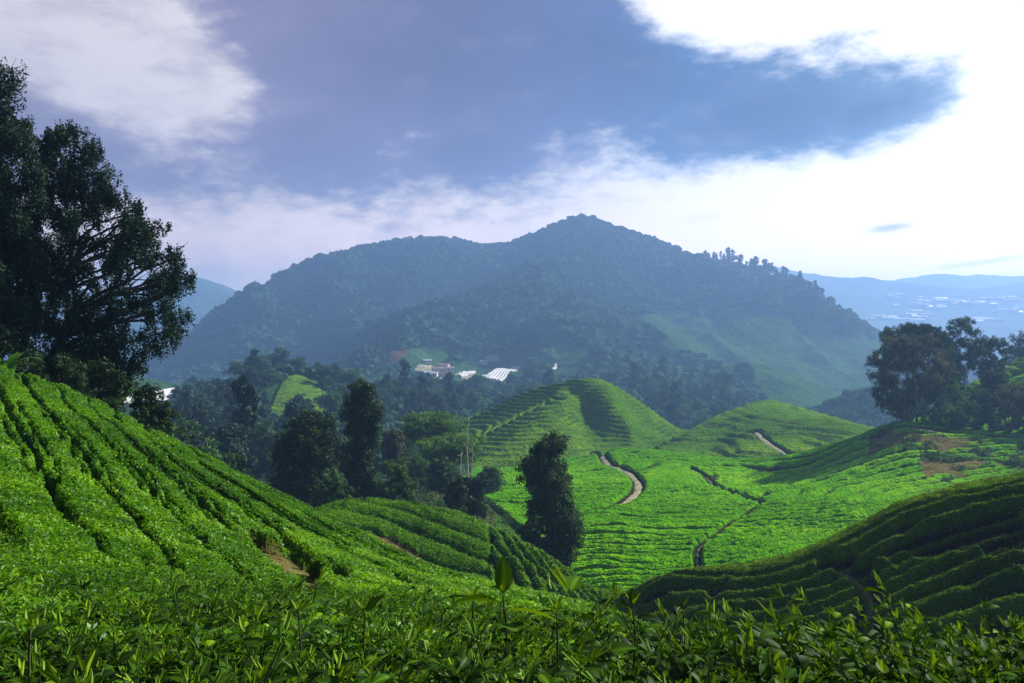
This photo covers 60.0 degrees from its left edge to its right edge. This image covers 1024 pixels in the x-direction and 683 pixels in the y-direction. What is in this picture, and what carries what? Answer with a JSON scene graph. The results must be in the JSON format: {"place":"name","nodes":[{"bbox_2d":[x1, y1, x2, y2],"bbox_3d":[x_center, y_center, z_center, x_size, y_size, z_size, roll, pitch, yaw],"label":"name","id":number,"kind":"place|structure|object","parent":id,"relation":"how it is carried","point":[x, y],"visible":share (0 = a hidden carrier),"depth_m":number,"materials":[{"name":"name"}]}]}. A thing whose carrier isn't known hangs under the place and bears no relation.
{"place":"outdoors","nodes":[
{"label":"outdoors","id":0,"kind":"place"},
{"bbox_2d":[3,222,1016,422],"bbox_3d":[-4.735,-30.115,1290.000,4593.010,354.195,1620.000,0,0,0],"label":"mountain","id":1,"kind":"structure","parent":0,"point":[799,359],"depth_m":978.86,"materials":[{"name":"plant"}]},
{"bbox_2d":[419,376,437,395],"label":"forest tree","id":2,"kind":"object","parent":1,"relation":"on","point":[431,381],"visible":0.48,"depth_m":485.75,"materials":[{"name":"green plant"}]},
{"bbox_2d":[451,382,467,400],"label":"forest tree","id":3,"kind":"object","parent":1,"relation":"on","point":[460,388],"visible":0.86,"depth_m":494.12,"materials":[{"name":"green plant"}]},
{"bbox_2d":[466,372,486,390],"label":"forest tree","id":4,"kind":"object","parent":1,"relation":"on","point":[477,383],"visible":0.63,"depth_m":582.66,"materials":[{"name":"green plant"}]},
{"bbox_2d":[488,365,520,380],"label":"polytunnel field","id":5,"kind":"structure","parent":1,"relation":"on","point":[499,374],"depth_m":771.25,"materials":[{"name":"plastic"}]},
{"bbox_2d":[542,368,554,385],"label":"forest tree","id":6,"kind":"object","parent":1,"relation":"on","point":[547,373],"visible":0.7,"depth_m":562.19,"materials":[{"name":"green plant"}]},
{"bbox_2d":[119,213,994,400],"bbox_3d":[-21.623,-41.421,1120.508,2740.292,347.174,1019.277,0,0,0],"label":"forest","id":7,"kind":"object","parent":1,"relation":"on","point":[586,322],"visible":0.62,"depth_m":1189.60,"materials":[{"name":"plant"}]},
{"bbox_2d":[628,362,639,390],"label":"forest tree","id":8,"kind":"object","parent":1,"relation":"on","point":[633,366],"visible":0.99,"depth_m":595.74,"materials":[{"name":"green plant"}]},
{"bbox_2d":[644,392,660,407],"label":"forest tree","id":9,"kind":"object","parent":1,"relation":"on","point":[652,399],"visible":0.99,"depth_m":527.41,"materials":[{"name":"green plant"}]},
{"bbox_2d":[668,382,681,410],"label":"forest tree","id":10,"kind":"object","parent":1,"relation":"on","point":[673,387],"visible":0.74,"depth_m":509.89,"materials":[{"name":"green plant"}]},
{"bbox_2d":[665,385,688,406],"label":"forest tree","id":11,"kind":"object","parent":1,"relation":"on","point":[681,392],"visible":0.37,"depth_m":526.45,"materials":[{"name":"green plant"}]},
{"bbox_2d":[687,399,707,418],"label":"forest tree","id":12,"kind":"object","parent":1,"relation":"on","point":[696,405],"visible":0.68,"depth_m":498.92,"materials":[{"name":"green plant"}]},
{"bbox_2d":[713,399,731,416],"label":"forest tree","id":13,"kind":"object","parent":1,"relation":"on","point":[723,405],"visible":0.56,"depth_m":494.75,"materials":[{"name":"green plant"}]},
{"bbox_2d":[713,369,736,385],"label":"forest tree","id":14,"kind":"object","parent":1,"relation":"on","point":[721,374],"visible":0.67,"depth_m":636.29,"materials":[{"name":"green plant"}]},
{"bbox_2d":[721,394,741,408],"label":"forest tree","id":15,"kind":"object","parent":1,"relation":"on","point":[731,399],"visible":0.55,"depth_m":523.44,"materials":[{"name":"green plant"}]},
{"bbox_2d":[0,0,1023,293],"label":"sky","id":16,"kind":"structure","parent":0,"point":[878,139],"materials":[{"name":"blue"}]},
{"bbox_2d":[8,267,1023,354],"bbox_3d":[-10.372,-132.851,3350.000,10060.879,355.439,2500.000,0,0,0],"label":"distant hills","id":17,"kind":"structure","parent":0,"point":[864,298],"depth_m":2865.62,"materials":[{"name":"blue"}]},
{"bbox_2d":[593,453,642,503],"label":"dirt road","id":18,"kind":"structure","parent":0,"point":[637,488],"depth_m":159.56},
{"bbox_2d":[235,373,1023,640],"bbox_3d":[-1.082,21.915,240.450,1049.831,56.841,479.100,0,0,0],"label":"ground","id":19,"kind":"structure","parent":0,"point":[512,528],"depth_m":116.74,"materials":[{"name":"soil"}]},
{"bbox_2d":[0,323,28,371],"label":"bush","id":20,"kind":"object","parent":19,"relation":"on","point":[11,337],"visible":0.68,"depth_m":40.22,"materials":[{"name":"green plant"}]},
{"bbox_2d":[0,350,41,370],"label":"banana plant","id":21,"kind":"object","parent":19,"relation":"on","point":[12,362],"visible":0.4,"depth_m":38.85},
{"bbox_2d":[0,116,63,381],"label":"tree","id":22,"kind":"object","parent":19,"relation":"on","point":[36,369],"visible":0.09,"depth_m":48.72,"materials":[{"name":"green plant"}]},
{"bbox_2d":[7,609,58,682],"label":"leafy shoot","id":23,"kind":"object","parent":19,"relation":"on","point":[41,630],"visible":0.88,"depth_m":1.90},
{"bbox_2d":[0,56,71,362],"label":"tree","id":24,"kind":"object","parent":19,"relation":"on","point":[23,248],"visible":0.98,"depth_m":42.76,"materials":[{"name":"green plant"}]},
{"bbox_2d":[42,348,89,395],"bbox_3d":[-20.893,2.665,41.897,2.226,4.749,2.271,0,0,21],"label":"bush","id":25,"kind":"object","parent":19,"relation":"on","point":[61,363],"visible":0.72,"depth_m":41.61,"materials":[{"name":"green plant"}]},
{"bbox_2d":[21,333,133,401],"bbox_3d":[-28.912,4.743,59.507,7.435,11.164,8.268,0,0,40],"label":"forest tree","id":26,"kind":"object","parent":19,"relation":"on","point":[91,391],"visible":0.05,"depth_m":57.58,"materials":[{"name":"green plant"}]},
{"bbox_2d":[21,118,196,401],"bbox_3d":[-20.616,-2.982,45.807,8.183,17.562,8.066,0,0,-34],"label":"spreading tree","id":27,"kind":"object","parent":19,"relation":"on","point":[133,237],"visible":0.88,"depth_m":45.01,"materials":[{"name":"green plant"}]},
{"bbox_2d":[86,352,135,412],"bbox_3d":[-18.684,3.139,40.932,2.344,5.358,2.272,0,0,0],"label":"bush","id":28,"kind":"object","parent":19,"relation":"on","point":[105,393],"visible":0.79,"depth_m":40.77,"materials":[{"name":"green plant"}]},
{"bbox_2d":[128,382,178,434],"bbox_3d":[-17.498,4.811,43.054,2.463,5.684,2.255,0,0,-33],"label":"bush","id":29,"kind":"object","parent":19,"relation":"on","point":[148,407],"visible":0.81,"depth_m":42.87,"materials":[{"name":"green plant"}]},
{"bbox_2d":[144,421,194,441],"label":"forest tree","id":30,"kind":"object","parent":19,"relation":"on","point":[174,434],"visible":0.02,"depth_m":68.46,"materials":[{"name":"green plant"}]},
{"bbox_2d":[171,402,192,423],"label":"forest tree","id":31,"kind":"object","parent":19,"relation":"on","point":[181,407],"visible":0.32,"depth_m":257.37,"materials":[{"name":"green plant"}]},
{"bbox_2d":[177,386,194,415],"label":"forest tree","id":32,"kind":"object","parent":19,"relation":"on","point":[187,395],"visible":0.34,"depth_m":301.41,"materials":[{"name":"green plant"}]},
{"bbox_2d":[176,423,205,448],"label":"forest tree","id":33,"kind":"object","parent":19,"relation":"on","point":[196,441],"visible":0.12,"depth_m":139.68,"materials":[{"name":"green plant"}]},
{"bbox_2d":[172,417,223,449],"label":"forest tree","id":34,"kind":"object","parent":19,"relation":"on","point":[205,435],"visible":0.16,"depth_m":166.68,"materials":[{"name":"green plant"}]},
{"bbox_2d":[188,397,220,429],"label":"forest tree","id":35,"kind":"object","parent":19,"relation":"on","point":[207,416],"visible":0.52,"depth_m":262.23,"materials":[{"name":"green plant"}]},
{"bbox_2d":[201,384,218,400],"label":"forest tree","id":36,"kind":"object","parent":19,"relation":"on","point":[211,388],"visible":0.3,"depth_m":376.13,"materials":[{"name":"green plant"}]},
{"bbox_2d":[212,382,227,408],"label":"forest tree","id":37,"kind":"object","parent":19,"relation":"on","point":[220,400],"visible":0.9,"depth_m":345.87,"materials":[{"name":"green plant"}]},
{"bbox_2d":[214,403,237,425],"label":"forest tree","id":38,"kind":"object","parent":19,"relation":"on","point":[220,414],"visible":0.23,"depth_m":309.88,"materials":[{"name":"green plant"}]},
{"bbox_2d":[214,423,244,461],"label":"forest tree","id":39,"kind":"object","parent":19,"relation":"on","point":[227,434],"visible":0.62,"depth_m":154.88,"materials":[{"name":"green plant"}]},
{"bbox_2d":[207,451,254,479],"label":"forest tree","id":40,"kind":"object","parent":19,"relation":"on","point":[235,462],"visible":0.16,"depth_m":98.42,"materials":[{"name":"green plant"}]},
{"bbox_2d":[221,389,240,423],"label":"forest tree","id":41,"kind":"object","parent":19,"relation":"on","point":[232,400],"visible":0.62,"depth_m":291.15,"materials":[{"name":"green plant"}]},
{"bbox_2d":[222,360,249,375],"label":"forest tree","id":42,"kind":"object","parent":19,"relation":"on","point":[234,368],"visible":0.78,"depth_m":445.49,"materials":[{"name":"green plant"}]},
{"bbox_2d":[227,374,260,474],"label":"forest tree","id":43,"kind":"object","parent":19,"relation":"on","point":[243,390],"visible":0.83,"depth_m":172.47,"materials":[{"name":"green plant"}]},
{"bbox_2d":[237,365,263,388],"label":"forest tree","id":44,"kind":"object","parent":19,"relation":"on","point":[251,373],"visible":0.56,"depth_m":376.86,"materials":[{"name":"green plant"}]},
{"bbox_2d":[246,348,260,367],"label":"forest tree","id":45,"kind":"object","parent":19,"relation":"on","point":[253,353],"visible":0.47,"depth_m":423.67,"materials":[{"name":"green plant"}]},
{"bbox_2d":[252,354,276,381],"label":"forest tree","id":46,"kind":"object","parent":19,"relation":"on","point":[264,359],"visible":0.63,"depth_m":391.08,"materials":[{"name":"green plant"}]},
{"bbox_2d":[247,421,284,466],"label":"forest tree","id":47,"kind":"object","parent":19,"relation":"on","point":[262,435],"visible":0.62,"depth_m":211.17,"materials":[{"name":"green plant"}]},
{"bbox_2d":[256,404,276,422],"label":"forest tree","id":48,"kind":"object","parent":19,"relation":"on","point":[264,413],"visible":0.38,"depth_m":293.33,"materials":[{"name":"green plant"}]},
{"bbox_2d":[260,368,286,389],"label":"forest tree","id":49,"kind":"object","parent":19,"relation":"on","point":[273,376],"visible":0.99,"depth_m":381.61,"materials":[{"name":"green plant"}]},
{"bbox_2d":[267,347,289,366],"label":"forest tree","id":50,"kind":"object","parent":19,"relation":"on","point":[281,357],"visible":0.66,"depth_m":437.74,"materials":[{"name":"green plant"}]},
{"bbox_2d":[265,448,295,476],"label":"forest tree","id":51,"kind":"object","parent":19,"relation":"on","point":[269,459],"visible":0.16,"depth_m":179.81,"materials":[{"name":"green plant"}]},
{"bbox_2d":[280,400,300,436],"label":"forest tree","id":52,"kind":"object","parent":19,"relation":"on","point":[291,409],"visible":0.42,"depth_m":223.07,"materials":[{"name":"green plant"}]},
{"bbox_2d":[287,356,310,374],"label":"forest tree","id":53,"kind":"object","parent":19,"relation":"on","point":[298,362],"visible":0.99,"depth_m":409.75,"materials":[{"name":"green plant"}]},
{"bbox_2d":[284,393,314,408],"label":"forest tree","id":54,"kind":"object","parent":19,"relation":"on","point":[300,398],"visible":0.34,"depth_m":332.05,"materials":[{"name":"green plant"}]},
{"bbox_2d":[0,522,601,628],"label":"tea leaves","id":55,"kind":"object","parent":19,"relation":"on","point":[340,592],"visible":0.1,"depth_m":7.35,"materials":[{"name":"plant"}]},
{"bbox_2d":[280,599,321,672],"bbox_3d":[-0.608,1.127,2.612,0.142,0.734,0.090,0,0,39],"label":"leafy shoot","id":56,"kind":"object","parent":19,"relation":"on","point":[302,607],"visible":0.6,"depth_m":2.61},
{"bbox_2d":[266,409,351,508],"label":"round tree","id":57,"kind":"object","parent":19,"relation":"on","point":[308,456],"visible":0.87,"depth_m":98.59,"materials":[{"name":"green plant"}]},
{"bbox_2d":[313,365,335,385],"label":"forest tree","id":58,"kind":"object","parent":19,"relation":"on","point":[324,372],"visible":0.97,"depth_m":403.67,"materials":[{"name":"green plant"}]},
{"bbox_2d":[313,387,344,410],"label":"forest tree","id":59,"kind":"object","parent":19,"relation":"on","point":[333,397],"visible":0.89,"depth_m":323.96,"materials":[{"name":"green plant"}]},
{"bbox_2d":[0,365,659,680],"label":"tea bushes","id":60,"kind":"object","parent":19,"relation":"on","point":[78,470],"visible":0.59,"depth_m":15.07,"materials":[{"name":"green plant"}]},
{"bbox_2d":[305,466,354,504],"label":"tree","id":61,"kind":"object","parent":19,"relation":"on","point":[335,486],"visible":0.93,"depth_m":91.40,"materials":[{"name":"green plant"}]},
{"bbox_2d":[340,368,367,383],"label":"forest tree","id":62,"kind":"object","parent":19,"relation":"on","point":[349,376],"visible":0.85,"depth_m":425.12,"materials":[{"name":"green plant"}]},
{"bbox_2d":[338,377,385,498],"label":"column tree","id":63,"kind":"object","parent":19,"relation":"on","point":[363,427],"visible":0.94,"depth_m":103.07,"materials":[{"name":"green plant"}]},
{"bbox_2d":[336,595,388,658],"bbox_3d":[-0.418,1.090,2.507,0.146,0.751,0.083,0,0,-26],"label":"leafy shoot","id":64,"kind":"object","parent":19,"relation":"on","point":[372,603],"visible":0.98,"depth_m":2.50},
{"bbox_2d":[248,469,513,534],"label":"undergrowth","id":65,"kind":"object","parent":19,"relation":"on","point":[430,502],"visible":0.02,"depth_m":125.21,"materials":[{"name":"green plant"}]},
{"bbox_2d":[372,397,393,423],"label":"forest tree","id":66,"kind":"object","parent":19,"relation":"on","point":[386,419],"visible":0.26,"depth_m":359.19,"materials":[{"name":"green plant"}]},
{"bbox_2d":[377,387,394,403],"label":"forest tree","id":67,"kind":"object","parent":19,"relation":"on","point":[387,397],"visible":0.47,"depth_m":413.46,"materials":[{"name":"green plant"}]},
{"bbox_2d":[368,459,418,501],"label":"tree","id":68,"kind":"object","parent":19,"relation":"on","point":[406,488],"visible":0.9,"depth_m":104.57,"materials":[{"name":"green plant"}]},
{"bbox_2d":[380,428,407,485],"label":"tree","id":69,"kind":"object","parent":19,"relation":"on","point":[392,444],"visible":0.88,"depth_m":149.13,"materials":[{"name":"green plant"}]},
{"bbox_2d":[398,359,410,388],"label":"forest tree","id":70,"kind":"object","parent":19,"relation":"on","point":[403,364],"visible":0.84,"depth_m":467.43,"materials":[{"name":"green plant"}]},
{"bbox_2d":[386,451,429,491],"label":"tree","id":71,"kind":"object","parent":19,"relation":"on","point":[416,463],"visible":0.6,"depth_m":139.35,"materials":[{"name":"green plant"}]},
{"bbox_2d":[402,387,427,409],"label":"forest tree","id":72,"kind":"object","parent":19,"relation":"on","point":[412,394],"visible":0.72,"depth_m":412.19,"materials":[{"name":"green plant"}]},
{"bbox_2d":[396,409,469,477],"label":"umbrella tree","id":73,"kind":"object","parent":19,"relation":"on","point":[418,426],"visible":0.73,"depth_m":162.92,"materials":[{"name":"green plant"}]},
{"bbox_2d":[424,392,448,412],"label":"forest tree","id":74,"kind":"object","parent":19,"relation":"on","point":[436,399],"visible":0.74,"depth_m":421.15,"materials":[{"name":"green plant"}]},
{"bbox_2d":[421,456,458,500],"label":"tree","id":75,"kind":"object","parent":19,"relation":"on","point":[442,473],"visible":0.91,"depth_m":134.09,"materials":[{"name":"green plant"}]},
{"bbox_2d":[443,371,454,399],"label":"forest tree","id":76,"kind":"object","parent":19,"relation":"on","point":[449,376],"visible":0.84,"depth_m":461.60,"materials":[{"name":"green plant"}]},
{"bbox_2d":[414,432,486,476],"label":"umbrella tree","id":77,"kind":"object","parent":19,"relation":"on","point":[453,443],"visible":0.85,"depth_m":148.21,"materials":[{"name":"green plant"}]},
{"bbox_2d":[313,496,598,603],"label":"tea bushes","id":78,"kind":"object","parent":19,"relation":"on","point":[450,539],"visible":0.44,"depth_m":64.95,"materials":[{"name":"green plant"}]},
{"bbox_2d":[443,475,468,513],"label":"bush","id":79,"kind":"object","parent":19,"relation":"on","point":[457,489],"visible":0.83,"depth_m":107.50,"materials":[{"name":"green plant"}]},
{"bbox_2d":[444,475,488,521],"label":"bush","id":80,"kind":"object","parent":19,"relation":"on","point":[474,485],"visible":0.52,"depth_m":111.44,"materials":[{"name":"green plant"}]},
{"bbox_2d":[443,585,496,681],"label":"leafy shoot","id":81,"kind":"object","parent":19,"relation":"on","point":[472,592],"visible":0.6,"depth_m":2.50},
{"bbox_2d":[466,392,482,409],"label":"forest tree","id":82,"kind":"object","parent":19,"relation":"on","point":[474,398],"visible":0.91,"depth_m":450.92,"materials":[{"name":"green plant"}]},
{"bbox_2d":[475,465,506,492],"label":"tree","id":83,"kind":"object","parent":19,"relation":"on","point":[491,475],"visible":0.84,"depth_m":149.25,"materials":[{"name":"green plant"}]},
{"bbox_2d":[451,556,557,682],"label":"leafy shoot","id":84,"kind":"object","parent":19,"relation":"on","point":[503,580],"visible":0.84,"depth_m":2.30,"materials":[{"name":"plant"}]},
{"bbox_2d":[0,564,1019,682],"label":"weed leaves","id":85,"kind":"object","parent":19,"relation":"on","point":[572,583],"visible":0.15,"depth_m":2.57,"materials":[{"name":"plant"}]},
{"bbox_2d":[0,558,1023,682],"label":"tea leaves","id":86,"kind":"object","parent":19,"relation":"on","point":[687,662],"visible":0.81,"depth_m":2.47,"materials":[{"name":"plant"}]},
{"bbox_2d":[121,363,937,478],"bbox_3d":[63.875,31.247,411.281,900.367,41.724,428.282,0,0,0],"label":"undergrowth","id":87,"kind":"object","parent":19,"relation":"on","point":[878,419],"visible":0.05,"depth_m":440.24,"materials":[{"name":"plant"}]},
{"bbox_2d":[516,507,544,548],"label":"bush","id":88,"kind":"object","parent":19,"relation":"on","point":[525,529],"visible":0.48,"depth_m":87.53,"materials":[{"name":"green plant"}]},
{"bbox_2d":[513,429,587,567],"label":"lone tree","id":89,"kind":"object","parent":19,"relation":"on","point":[546,477],"visible":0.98,"depth_m":84.83,"materials":[{"name":"green plant"}]},
{"bbox_2d":[525,596,576,680],"bbox_3d":[0.110,1.065,2.400,0.136,0.737,0.074,0,0,16],"label":"leafy shoot","id":90,"kind":"object","parent":19,"relation":"on","point":[556,605],"visible":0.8,"depth_m":2.40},
{"bbox_2d":[270,357,1023,467],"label":"tea bushes","id":91,"kind":"object","parent":19,"relation":"on","point":[597,416],"visible":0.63,"depth_m":271.45,"materials":[{"name":"plant"}]},
{"bbox_2d":[625,588,668,670],"bbox_3d":[0.340,1.043,2.398,0.171,0.742,0.051,0,0,0],"label":"leafy shoot","id":92,"kind":"object","parent":19,"relation":"on","point":[632,596],"visible":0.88,"depth_m":2.40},
{"bbox_2d":[664,400,682,428],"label":"forest tree","id":93,"kind":"object","parent":19,"relation":"on","point":[672,405],"visible":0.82,"depth_m":450.65,"materials":[{"name":"green plant"}]},
{"bbox_2d":[458,373,1023,598],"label":"tea bushes","id":94,"kind":"object","parent":19,"relation":"on","point":[677,512],"visible":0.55,"depth_m":132.88,"materials":[{"name":"plant"}]},
{"bbox_2d":[599,471,1023,655],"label":"tea bushes","id":95,"kind":"object","parent":19,"relation":"on","point":[944,580],"visible":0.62,"depth_m":43.55,"materials":[{"name":"green plant"}]},
{"bbox_2d":[878,322,933,421],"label":"flat tree","id":96,"kind":"object","parent":19,"relation":"on","point":[907,328],"visible":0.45,"depth_m":184.43,"materials":[{"name":"green plant"}]},
{"bbox_2d":[865,332,958,421],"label":"crest tree","id":97,"kind":"object","parent":19,"relation":"on","point":[903,402],"visible":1,"depth_m":170.19,"materials":[{"name":"green plant"}]},
{"bbox_2d":[859,427,1023,481],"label":"scrub","id":98,"kind":"object","parent":19,"relation":"on","point":[935,456],"visible":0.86,"depth_m":150.18,"materials":[{"name":"green plant"}]},
{"bbox_2d":[922,326,960,410],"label":"tree","id":99,"kind":"object","parent":19,"relation":"on","point":[943,337],"visible":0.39,"depth_m":182.18,"materials":[{"name":"green plant"}]},
{"bbox_2d":[912,379,980,430],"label":"bush","id":100,"kind":"object","parent":19,"relation":"on","point":[936,418],"visible":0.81,"depth_m":168.43,"materials":[{"name":"green plant"}]},
{"bbox_2d":[936,346,964,422],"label":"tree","id":101,"kind":"object","parent":19,"relation":"on","point":[952,356],"visible":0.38,"depth_m":175.42,"materials":[{"name":"green plant"}]},
{"bbox_2d":[932,315,989,415],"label":"tall tree","id":102,"kind":"object","parent":19,"relation":"on","point":[972,346],"visible":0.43,"depth_m":186.19,"materials":[{"name":"green plant"}]},
{"bbox_2d":[949,386,998,429],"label":"bush","id":103,"kind":"object","parent":19,"relation":"on","point":[978,396],"visible":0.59,"depth_m":171.36,"materials":[{"name":"green plant"}]},
{"bbox_2d":[973,335,1008,381],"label":"tree","id":104,"kind":"object","parent":19,"relation":"on","point":[990,364],"visible":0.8,"depth_m":194.60,"materials":[{"name":"green plant"}]},
{"bbox_2d":[979,370,1008,408],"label":"bush","id":105,"kind":"object","parent":19,"relation":"on","point":[993,380],"visible":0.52,"depth_m":175.00,"materials":[{"name":"green plant"}]},
{"bbox_2d":[981,380,1023,433],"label":"bush","id":106,"kind":"object","parent":19,"relation":"on","point":[1007,397],"visible":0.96,"depth_m":166.89,"materials":[{"name":"green plant"}]},
{"bbox_2d":[1003,330,1023,364],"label":"tree","id":107,"kind":"object","parent":19,"relation":"on","point":[1017,352],"visible":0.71,"depth_m":232.17,"materials":[{"name":"green plant"}]},
{"bbox_2d":[826,569,874,638],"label":"path","id":108,"kind":"structure","parent":0,"point":[866,595],"depth_m":42.10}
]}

